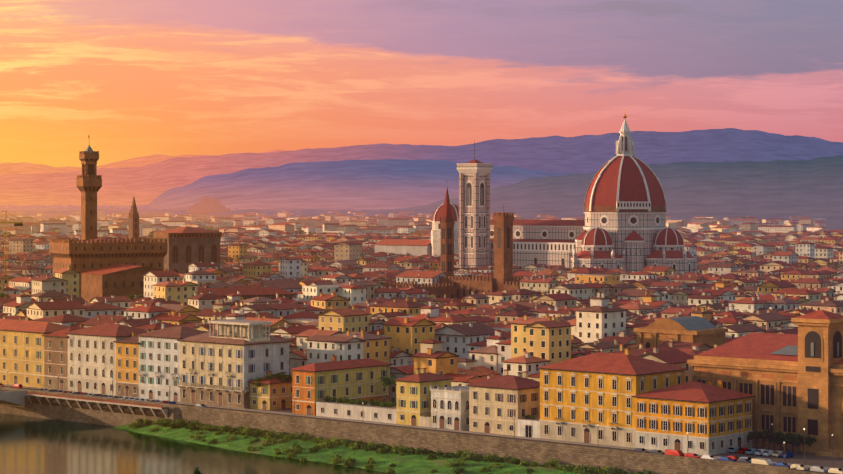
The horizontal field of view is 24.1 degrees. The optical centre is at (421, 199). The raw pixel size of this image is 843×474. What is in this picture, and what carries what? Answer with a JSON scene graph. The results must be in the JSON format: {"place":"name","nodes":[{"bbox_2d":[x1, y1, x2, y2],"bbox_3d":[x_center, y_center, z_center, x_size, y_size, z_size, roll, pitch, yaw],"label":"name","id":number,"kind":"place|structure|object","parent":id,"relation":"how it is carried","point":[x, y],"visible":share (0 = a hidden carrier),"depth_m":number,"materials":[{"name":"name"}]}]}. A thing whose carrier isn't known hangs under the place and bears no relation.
{"place":"outdoors","nodes":[
{"label":"outdoors","id":0,"kind":"place"},
{"bbox_2d":[0,150,295,174],"bbox_3d":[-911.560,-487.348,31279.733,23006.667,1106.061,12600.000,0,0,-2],"label":"mountains","id":1,"kind":"structure","parent":0,"point":[18,168],"depth_m":33131.15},
{"bbox_2d":[0,413,385,473],"bbox_3d":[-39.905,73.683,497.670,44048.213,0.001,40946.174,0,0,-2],"label":"river","id":2,"kind":"structure","parent":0,"point":[32,445],"depth_m":569.08,"materials":[{"name":"liquid"}]},
{"bbox_2d":[198,287,296,299],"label":"roof","id":3,"kind":"structure","parent":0,"point":[254,292],"depth_m":934.54,"materials":[{"name":"red tile"}]},
{"bbox_2d":[5,159,571,209],"bbox_3d":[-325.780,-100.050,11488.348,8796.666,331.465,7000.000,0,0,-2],"label":"mountains","id":4,"kind":"structure","parent":0,"point":[390,184],"depth_m":10995.10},
{"bbox_2d":[0,128,842,206],"bbox_3d":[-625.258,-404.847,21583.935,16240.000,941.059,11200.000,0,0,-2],"label":"mountains","id":5,"kind":"structure","parent":0,"point":[148,184],"depth_m":22292.04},
{"bbox_2d":[0,154,842,228],"bbox_3d":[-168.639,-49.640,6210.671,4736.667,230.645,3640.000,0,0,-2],"label":"mountains","id":6,"kind":"structure","parent":0,"point":[787,189],"depth_m":6034.59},
{"bbox_2d":[0,0,842,167],"label":"sky","id":7,"kind":"structure","parent":0,"point":[138,78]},
{"bbox_2d":[247,229,842,468],"bbox_3d":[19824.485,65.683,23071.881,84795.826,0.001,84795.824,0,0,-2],"label":"ground","id":8,"kind":"structure","parent":0,"point":[812,459],"depth_m":503.35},
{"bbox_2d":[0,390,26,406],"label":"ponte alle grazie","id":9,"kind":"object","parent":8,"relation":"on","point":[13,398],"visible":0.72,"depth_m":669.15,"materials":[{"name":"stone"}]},
{"bbox_2d":[49,136,167,303],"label":"fortified palace","id":10,"kind":"structure","parent":8,"relation":"on","point":[106,266],"depth_m":1004.09,"materials":[{"name":"stone"}]},
{"bbox_2d":[128,197,138,240],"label":"church spire","id":11,"kind":"structure","parent":8,"relation":"on","point":[133,224],"depth_m":1844.10,"materials":[{"name":"stone"}]},
{"bbox_2d":[153,226,221,273],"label":"large building","id":12,"kind":"structure","parent":8,"relation":"on","point":[188,245],"depth_m":1169.03,"materials":[{"name":"stone"}]},
{"bbox_2d":[186,197,230,212],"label":"palazzo giustizia novoli","id":13,"kind":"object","parent":8,"relation":"on","point":[206,204],"visible":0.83,"depth_m":6457.72,"materials":[{"name":"stone"}]},
{"bbox_2d":[131,271,444,301],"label":"city houses","id":14,"kind":"structure","parent":8,"relation":"on","point":[422,277],"depth_m":1064.39,"materials":[{"name":"brown"}]},
{"bbox_2d":[113,425,607,473],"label":"river bank grass","id":15,"kind":"structure","parent":8,"relation":"on","point":[409,463],"depth_m":558.11,"materials":[{"name":"green plant"}]},
{"bbox_2d":[0,212,816,473],"bbox_3d":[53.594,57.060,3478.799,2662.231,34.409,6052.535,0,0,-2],"label":"trees","id":16,"kind":"object","parent":8,"relation":"on","point":[779,437],"visible":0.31,"depth_m":564.28,"materials":[{"name":"green plant"}]},
{"bbox_2d":[0,204,826,235],"bbox_3d":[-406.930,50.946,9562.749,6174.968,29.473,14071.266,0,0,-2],"label":"city","id":17,"kind":"object","parent":8,"relation":"on","point":[323,224],"visible":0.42,"depth_m":3852.28,"materials":[{"name":"brown"}]},
{"bbox_2d":[374,194,458,255],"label":"domed church","id":18,"kind":"structure","parent":8,"relation":"on","point":[432,247],"depth_m":1674.63,"materials":[{"name":"stone"}]},
{"bbox_2d":[0,229,842,405],"bbox_3d":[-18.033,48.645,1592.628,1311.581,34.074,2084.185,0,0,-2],"label":"city houses","id":19,"kind":"structure","parent":8,"relation":"on","point":[342,304],"depth_m":878.02,"materials":[{"name":"brown tile"}]},
{"bbox_2d":[0,384,842,473],"bbox_3d":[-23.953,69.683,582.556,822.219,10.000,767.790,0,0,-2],"label":"embankment wall","id":20,"kind":"structure","parent":8,"relation":"on","point":[98,410],"depth_m":567.06,"materials":[{"name":"stone"}]},
{"bbox_2d":[0,317,755,454],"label":"riverfront buildings","id":21,"kind":"structure","parent":20,"relation":"on","point":[626,399],"depth_m":591.74,"materials":[{"name":"yellow paint"}]},
{"bbox_2d":[0,211,842,473],"bbox_3d":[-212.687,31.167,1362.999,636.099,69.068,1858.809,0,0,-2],"label":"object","id":22,"kind":"object","parent":8,"relation":"on","point":[764,452],"visible":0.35,"depth_m":503.98,"materials":[{"name":"paint"}]},
{"bbox_2d":[440,188,454,278],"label":"spire","id":23,"kind":"structure","parent":8,"relation":"on","point":[447,223],"depth_m":1065.93,"materials":[{"name":"stone"}]},
{"bbox_2d":[383,205,523,298],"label":"fortress with tower","id":24,"kind":"structure","parent":8,"relation":"on","point":[459,287],"depth_m":1034.25,"materials":[{"name":"stone"}]},
{"bbox_2d":[457,141,492,267],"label":"bell tower","id":25,"kind":"structure","parent":8,"relation":"on","point":[474,212],"depth_m":1373.41,"materials":[{"name":"stone"}]},
{"bbox_2d":[490,111,696,273],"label":"domed cathedral","id":26,"kind":"structure","parent":8,"relation":"on","point":[623,223],"depth_m":1316.76,"materials":[{"name":"stone"}]},
{"bbox_2d":[687,309,842,457],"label":"library building","id":27,"kind":"structure","parent":8,"relation":"on","point":[793,383],"depth_m":518.99,"materials":[{"name":"stone"}]},
{"bbox_2d":[627,316,727,349],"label":"large building","id":28,"kind":"structure","parent":0,"point":[691,329],"depth_m":602.16,"materials":[{"name":"stone"}]},
{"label":"hillside","id":29,"kind":"structure","parent":0,"visible":0},
{"bbox_2d":[193,467,201,473],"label":"trees","id":30,"kind":"object","parent":29,"relation":"on","point":[196,471],"visible":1,"depth_m":164.38,"materials":[{"name":"green plant"}]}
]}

